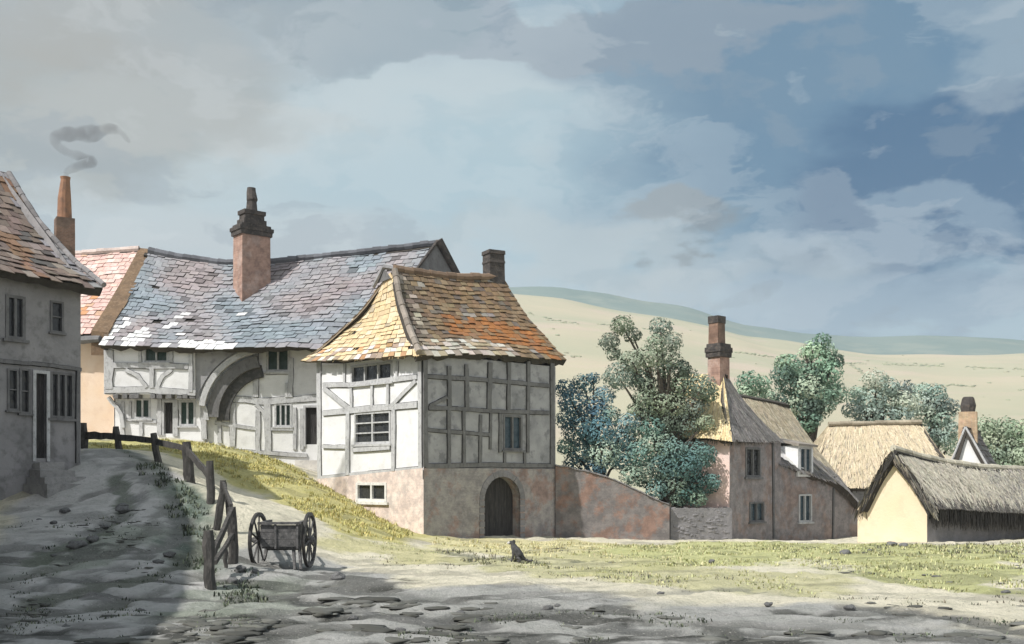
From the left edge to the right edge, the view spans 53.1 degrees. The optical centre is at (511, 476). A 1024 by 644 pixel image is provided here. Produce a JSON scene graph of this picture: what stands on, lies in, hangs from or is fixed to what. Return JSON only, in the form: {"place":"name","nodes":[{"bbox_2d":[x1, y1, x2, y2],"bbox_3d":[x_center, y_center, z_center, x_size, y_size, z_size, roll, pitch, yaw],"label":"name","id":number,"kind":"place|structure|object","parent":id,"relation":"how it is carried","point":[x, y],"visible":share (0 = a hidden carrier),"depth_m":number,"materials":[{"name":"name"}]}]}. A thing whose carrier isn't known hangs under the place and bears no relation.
{"place":"outdoors","nodes":[
{"label":"outdoors","id":0,"kind":"place"},
{"bbox_2d":[0,436,1023,643],"bbox_3d":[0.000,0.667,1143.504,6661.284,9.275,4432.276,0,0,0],"label":"ground","id":1,"kind":"structure","parent":0,"point":[111,481],"depth_m":20.79,"materials":[{"name":"grey soil"}]},
{"bbox_2d":[0,171,106,499],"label":"grey house","id":2,"kind":"structure","parent":1,"relation":"on","point":[46,281],"depth_m":32.16,"materials":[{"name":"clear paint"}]},
{"bbox_2d":[5,368,21,412],"bbox_3d":[-15.221,-2.609,31.230,0.190,1.338,0.476,0,0,37],"label":"window","id":3,"kind":"structure","parent":2,"relation":"in","point":[12,374],"depth_m":31.31,"materials":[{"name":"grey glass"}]},
{"bbox_2d":[2,294,29,343],"bbox_3d":[-15.173,-4.806,31.294,0.190,1.432,0.795,0,0,37],"label":"window","id":4,"kind":"structure","parent":2,"relation":"in","point":[15,306],"depth_m":31.30,"materials":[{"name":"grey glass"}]},
{"bbox_2d":[17,368,33,415],"bbox_3d":[-14.997,-2.587,31.529,0.190,1.444,0.465,0,0,37],"label":"window","id":5,"kind":"structure","parent":2,"relation":"in","point":[25,397],"depth_m":31.61,"materials":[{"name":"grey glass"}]},
{"bbox_2d":[32,370,49,460],"bbox_3d":[-14.737,-1.876,31.965,0.223,2.835,0.546,0,0,37],"label":"door frame","id":6,"kind":"structure","parent":2,"relation":"in","point":[37,375],"depth_m":32.02,"materials":[{"name":"grey wood"}]},
{"bbox_2d":[48,300,66,335],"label":"window","id":7,"kind":"structure","parent":2,"relation":"in","point":[56,318],"depth_m":32.42,"materials":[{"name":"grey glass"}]},
{"bbox_2d":[48,372,77,421],"bbox_3d":[-14.275,-2.519,32.492,0.190,1.541,0.973,0,0,37],"label":"window","id":8,"kind":"structure","parent":2,"relation":"in","point":[62,385],"depth_m":32.56,"materials":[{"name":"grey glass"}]},
{"bbox_2d":[23,462,85,497],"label":"stone steps","id":9,"kind":"structure","parent":1,"relation":"on","point":[47,479],"depth_m":31.35,"materials":[{"name":"grey stone"}]},
{"bbox_2d":[59,507,70,513],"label":"stone","id":10,"kind":"object","parent":1,"relation":"on","point":[64,510],"visible":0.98,"depth_m":28.55,"materials":[{"name":"grey stone"}]},
{"bbox_2d":[66,540,87,549],"bbox_3d":[-10.014,1.601,23.565,0.480,0.268,0.377,0,0,-27],"label":"stone","id":11,"kind":"object","parent":1,"relation":"on","point":[72,544],"visible":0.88,"depth_m":23.47,"materials":[{"name":"grey stone"}]},
{"bbox_2d":[86,535,98,542],"bbox_3d":[-9.954,1.500,24.314,0.285,0.203,0.363,0,0,19],"label":"stone","id":12,"kind":"object","parent":1,"relation":"on","point":[92,539],"visible":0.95,"depth_m":24.22,"materials":[{"name":"grey stone"}]},
{"bbox_2d":[100,524,109,529],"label":"stone","id":13,"kind":"object","parent":1,"relation":"on","point":[104,526],"visible":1,"depth_m":26.02,"materials":[{"name":"grey stone"}]},
{"bbox_2d":[75,246,147,432],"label":"row house","id":14,"kind":"structure","parent":1,"relation":"on","point":[116,270],"depth_m":49.06,"materials":[{"name":"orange paint"}]},
{"bbox_2d":[115,503,128,507],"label":"stone","id":15,"kind":"object","parent":1,"relation":"on","point":[122,504],"visible":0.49,"depth_m":28.56,"materials":[{"name":"grey stone"}]},
{"bbox_2d":[115,506,130,513],"bbox_3d":[-10.709,0.932,28.196,0.420,0.235,0.330,0,0,-11],"label":"stone","id":16,"kind":"object","parent":1,"relation":"on","point":[122,509],"visible":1,"depth_m":28.10,"materials":[{"name":"grey stone"}]},
{"bbox_2d":[152,559,164,563],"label":"stone","id":17,"kind":"object","parent":1,"relation":"on","point":[156,561],"visible":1,"depth_m":21.65,"materials":[{"name":"grey stone"}]},
{"bbox_2d":[81,423,238,589],"bbox_3d":[-10.269,0.276,29.756,2.745,4.508,22.505,0,0,-30],"label":"post and rail fence","id":18,"kind":"object","parent":1,"relation":"on","point":[210,544],"visible":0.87,"depth_m":26.96,"materials":[{"name":"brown wood"}]},
{"bbox_2d":[163,551,175,557],"bbox_3d":[-7.564,1.729,22.588,0.292,0.155,0.227,0,0,-32],"label":"stone","id":19,"kind":"object","parent":1,"relation":"on","point":[170,554],"visible":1,"depth_m":22.52,"materials":[{"name":"grey stone"}]},
{"bbox_2d":[226,577,240,583],"bbox_3d":[-5.558,2.098,20.427,0.257,0.188,0.325,0,0,16],"label":"stone","id":20,"kind":"object","parent":1,"relation":"on","point":[232,579],"visible":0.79,"depth_m":20.33,"materials":[{"name":"grey stone"}]},
{"bbox_2d":[234,565,246,572],"bbox_3d":[-5.735,1.969,21.667,0.250,0.183,0.316,0,0,-3],"label":"stone","id":21,"kind":"object","parent":1,"relation":"on","point":[239,568],"visible":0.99,"depth_m":21.56,"materials":[{"name":"grey stone"}]},
{"bbox_2d":[250,569,259,572],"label":"stone","id":22,"kind":"object","parent":1,"relation":"on","point":[255,571],"visible":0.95,"depth_m":21.61,"materials":[{"name":"grey stone"}]},
{"bbox_2d":[98,187,459,464],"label":"hall house","id":23,"kind":"structure","parent":1,"relation":"on","point":[206,349],"depth_m":48.60,"materials":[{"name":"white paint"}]},
{"bbox_2d":[131,398,152,420],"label":"window","id":24,"kind":"structure","parent":23,"relation":"in","point":[142,407],"depth_m":48.43,"materials":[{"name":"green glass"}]},
{"bbox_2d":[141,349,169,363],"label":"window","id":25,"kind":"structure","parent":23,"relation":"in","point":[150,357],"depth_m":48.08,"materials":[{"name":"green glass"}]},
{"bbox_2d":[162,400,173,435],"bbox_3d":[-16.243,-2.750,48.499,0.612,1.678,0.223,0,0,0],"label":"door","id":26,"kind":"structure","parent":23,"relation":"in","point":[169,407],"depth_m":48.57,"materials":[{"name":"brown wood"}]},
{"bbox_2d":[176,400,197,427],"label":"window","id":27,"kind":"structure","parent":23,"relation":"in","point":[187,408],"depth_m":48.43,"materials":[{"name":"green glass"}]},
{"bbox_2d":[263,350,291,373],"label":"window","id":28,"kind":"structure","parent":23,"relation":"in","point":[275,361],"depth_m":48.68,"materials":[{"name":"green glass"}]},
{"bbox_2d":[272,404,292,427],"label":"window","id":29,"kind":"structure","parent":23,"relation":"in","point":[282,412],"depth_m":48.63,"materials":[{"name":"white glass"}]},
{"bbox_2d":[303,405,316,445],"bbox_3d":[-9.513,-2.381,48.648,0.759,1.950,0.223,0,0,0],"label":"door","id":30,"kind":"structure","parent":23,"relation":"in","point":[310,411],"depth_m":48.71,"materials":[{"name":"brown wood"}]},
{"bbox_2d":[248,512,316,569],"bbox_3d":[-5.469,1.526,25.325,1.493,1.328,3.196,0,0,0],"label":"hand cart","id":31,"kind":"object","parent":1,"relation":"on","point":[292,536],"visible":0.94,"depth_m":23.89,"materials":[{"name":"grey wood"}]},
{"bbox_2d":[295,460,316,471],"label":"stone steps","id":32,"kind":"structure","parent":1,"relation":"on","point":[310,464],"depth_m":48.40,"materials":[{"name":"beige stone"}]},
{"bbox_2d":[331,571,345,579],"bbox_3d":[-3.711,2.149,21.852,0.343,0.240,0.313,0,0,-7],"label":"stone","id":33,"kind":"object","parent":1,"relation":"on","point":[337,575],"visible":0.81,"depth_m":21.75,"materials":[{"name":"grey stone"}]},
{"bbox_2d":[347,615,358,620],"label":"stone","id":34,"kind":"object","parent":1,"relation":"on","point":[352,617],"visible":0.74,"depth_m":15.87,"materials":[{"name":"grey stone"}]},
{"bbox_2d":[301,249,566,538],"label":"cottage","id":35,"kind":"structure","parent":1,"relation":"on","point":[436,400],"depth_m":40.47,"materials":[{"name":"white paint"}]},
{"bbox_2d":[351,410,390,446],"bbox_3d":[-5.466,-1.848,40.069,2.440,1.362,0.190,0,0,43],"label":"window","id":36,"kind":"structure","parent":35,"relation":"in","point":[374,426],"depth_m":40.07,"materials":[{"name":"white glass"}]},
{"bbox_2d":[348,361,393,386],"bbox_3d":[-5.516,-3.980,40.117,2.730,0.862,0.190,0,0,43],"label":"window","id":37,"kind":"structure","parent":35,"relation":"in","point":[373,370],"depth_m":40.20,"materials":[{"name":"white glass"}]},
{"bbox_2d":[353,482,388,504],"bbox_3d":[-5.503,0.676,40.021,2.124,0.861,0.190,0,0,43],"label":"window","id":38,"kind":"structure","parent":35,"relation":"in","point":[374,493],"depth_m":40.01,"materials":[{"name":"white paint"}]},
{"bbox_2d":[484,477,512,535],"bbox_3d":[-0.694,1.410,40.884,1.886,2.780,0.063,0,0,-42],"label":"door","id":39,"kind":"structure","parent":35,"relation":"in","point":[498,500],"depth_m":40.98,"materials":[{"name":"brown wood"}]},
{"bbox_2d":[502,415,524,451],"bbox_3d":[0.026,-1.702,40.978,1.196,1.471,0.190,0,0,-42],"label":"window","id":40,"kind":"structure","parent":35,"relation":"in","point":[513,426],"depth_m":40.99,"materials":[{"name":"blue glass"}]},
{"bbox_2d":[2,451,1023,643],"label":"dark tufts","id":41,"kind":"object","parent":1,"relation":"on","point":[188,526],"visible":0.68,"depth_m":22.58,"materials":[{"name":"green plant"}]},
{"bbox_2d":[6,509,1023,643],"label":"earth clods","id":42,"kind":"object","parent":1,"relation":"on","point":[235,635],"visible":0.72,"depth_m":14.81,"materials":[{"name":"grey soil"}]},
{"bbox_2d":[507,540,532,561],"bbox_3d":[0.208,1.921,26.304,0.670,0.568,0.312,0,0,0],"label":"dog","id":43,"kind":"object","parent":1,"relation":"on","point":[517,552],"visible":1,"depth_m":26.21},
{"bbox_2d":[541,605,552,609],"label":"stone","id":44,"kind":"object","parent":1,"relation":"on","point":[548,607],"visible":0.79,"depth_m":16.90,"materials":[{"name":"grey stone"}]},
{"bbox_2d":[90,438,1023,593],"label":"grass","id":45,"kind":"structure","parent":1,"relation":"on","point":[337,509],"depth_m":33.09,"materials":[{"name":"green plant"}]},
{"bbox_2d":[556,372,649,476],"bbox_3d":[3.881,-0.802,43.662,4.280,7.344,2.325,0,0,0],"label":"bush","id":46,"kind":"object","parent":1,"relation":"on","point":[599,462],"visible":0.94,"depth_m":43.49,"materials":[{"name":"green plant"}]},
{"bbox_2d":[555,464,669,539],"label":"garden wall","id":47,"kind":"structure","parent":1,"relation":"on","point":[590,503],"depth_m":42.40,"materials":[{"name":"paint"}]},
{"bbox_2d":[597,315,719,502],"bbox_3d":[6.306,-1.941,43.895,5.258,9.823,2.407,0,0,0],"label":"tree","id":48,"kind":"object","parent":1,"relation":"on","point":[662,405],"visible":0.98,"depth_m":43.57,"materials":[{"name":"green plant"}]},
{"bbox_2d":[618,417,722,507],"bbox_3d":[6.664,0.238,43.285,4.382,5.484,2.238,0,0,0],"label":"bush","id":49,"kind":"object","parent":1,"relation":"on","point":[674,490],"visible":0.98,"depth_m":42.99,"materials":[{"name":"green plant"}]},
{"bbox_2d":[670,507,731,539],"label":"stone wall","id":50,"kind":"structure","parent":1,"relation":"on","point":[707,523],"depth_m":42.92,"materials":[{"name":"grey stone"}]},
{"bbox_2d":[658,315,858,540],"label":"brick cottage","id":51,"kind":"structure","parent":1,"relation":"on","point":[779,477],"depth_m":45.95,"materials":[{"name":"brown brick"}]},
{"bbox_2d":[744,447,762,478],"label":"window","id":52,"kind":"structure","parent":51,"relation":"in","point":[753,466],"depth_m":44.92,"materials":[{"name":"grey glass"}]},
{"bbox_2d":[748,502,766,523],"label":"window","id":53,"kind":"structure","parent":51,"relation":"in","point":[756,509],"depth_m":45.14,"materials":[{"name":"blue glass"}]},
{"bbox_2d":[798,494,813,523],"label":"window","id":54,"kind":"structure","parent":51,"relation":"in","point":[805,500],"depth_m":47.86,"materials":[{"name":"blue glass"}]},
{"bbox_2d":[800,448,811,474],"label":"window","id":55,"kind":"structure","parent":51,"relation":"in","point":[805,453],"depth_m":47.74,"materials":[{"name":"white glass"}]},
{"bbox_2d":[734,370,787,402],"bbox_3d":[14.389,-1.346,59.000,3.352,9.481,2.077,0,0,0],"label":"tree","id":56,"kind":"object","parent":1,"relation":"on","point":[749,388],"visible":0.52,"depth_m":58.63,"materials":[{"name":"green plant"}]},
{"bbox_2d":[764,602,772,606],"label":"stone","id":57,"kind":"object","parent":1,"relation":"on","point":[767,604],"visible":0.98,"depth_m":17.50,"materials":[{"name":"grey stone"}]},
{"bbox_2d":[769,332,848,441],"bbox_3d":[17.405,-2.543,59.888,4.850,11.761,2.874,0,0,0],"label":"tree","id":58,"kind":"object","parent":1,"relation":"on","point":[813,400],"visible":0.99,"depth_m":59.52,"materials":[{"name":"green plant"}]},
{"bbox_2d":[840,549,851,553],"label":"stone","id":59,"kind":"object","parent":1,"relation":"on","point":[845,551],"visible":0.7,"depth_m":29.74,"materials":[{"name":"grey stone"}]},
{"bbox_2d":[843,604,855,610],"bbox_3d":[5.646,2.211,17.117,0.253,0.144,0.201,0,0,-41],"label":"stone","id":60,"kind":"object","parent":1,"relation":"on","point":[851,607],"visible":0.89,"depth_m":17.04,"materials":[{"name":"grey stone"}]},
{"bbox_2d":[813,420,945,501],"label":"thatched house","id":61,"kind":"structure","parent":1,"relation":"on","point":[853,453],"depth_m":56.06,"materials":[{"name":"plant"}]},
{"bbox_2d":[841,367,922,420],"bbox_3d":[22.242,-1.667,62.008,4.961,9.805,2.534,0,0,0],"label":"tree","id":62,"kind":"object","parent":1,"relation":"on","point":[875,408],"visible":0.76,"depth_m":61.49,"materials":[{"name":"green plant"}]},
{"bbox_2d":[886,541,897,545],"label":"stone","id":63,"kind":"object","parent":1,"relation":"on","point":[891,543],"visible":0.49,"depth_m":34.74,"materials":[{"name":"grey stone"}]},
{"bbox_2d":[907,382,960,455],"bbox_3d":[26.400,-1.357,63.554,3.716,9.038,2.258,0,0,0],"label":"tree","id":64,"kind":"object","parent":1,"relation":"on","point":[935,423],"visible":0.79,"depth_m":63.14,"materials":[{"name":"green plant"}]},
{"bbox_2d":[853,445,1023,541],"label":"thatched barn","id":65,"kind":"structure","parent":1,"relation":"on","point":[912,496],"depth_m":38.48,"materials":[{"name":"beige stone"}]},
{"bbox_2d":[951,397,995,463],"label":"white gabled house","id":66,"kind":"structure","parent":1,"relation":"on","point":[971,446],"depth_m":47.45,"materials":[{"name":"paint"}]},
{"bbox_2d":[978,415,1023,465],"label":"tree","id":67,"kind":"object","parent":1,"relation":"on","point":[1007,447],"visible":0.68,"depth_m":60.44,"materials":[{"name":"green plant"}]},
{"bbox_2d":[0,0,1023,339],"label":"sky","id":68,"kind":"structure","parent":0,"point":[855,168],"materials":[{"name":"blue"}]},
{"bbox_2d":[509,287,1023,354],"bbox_3d":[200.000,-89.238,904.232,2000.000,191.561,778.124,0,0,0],"label":"wooded ridge","id":69,"kind":"structure","parent":0,"point":[940,345],"depth_m":966.82,"materials":[{"name":"grey"}]},
{"bbox_2d":[513,294,1023,499],"bbox_3d":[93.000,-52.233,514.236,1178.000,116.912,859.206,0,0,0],"label":"downland hill","id":70,"kind":"structure","parent":0,"point":[583,335],"depth_m":393.53,"materials":[{"name":"beige plant"}]},
{"bbox_2d":[527,312,1023,405],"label":"hedgerow","id":71,"kind":"object","parent":70,"relation":"on","point":[851,363],"visible":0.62,"depth_m":452.18,"materials":[{"name":"green plant"}]}
]}

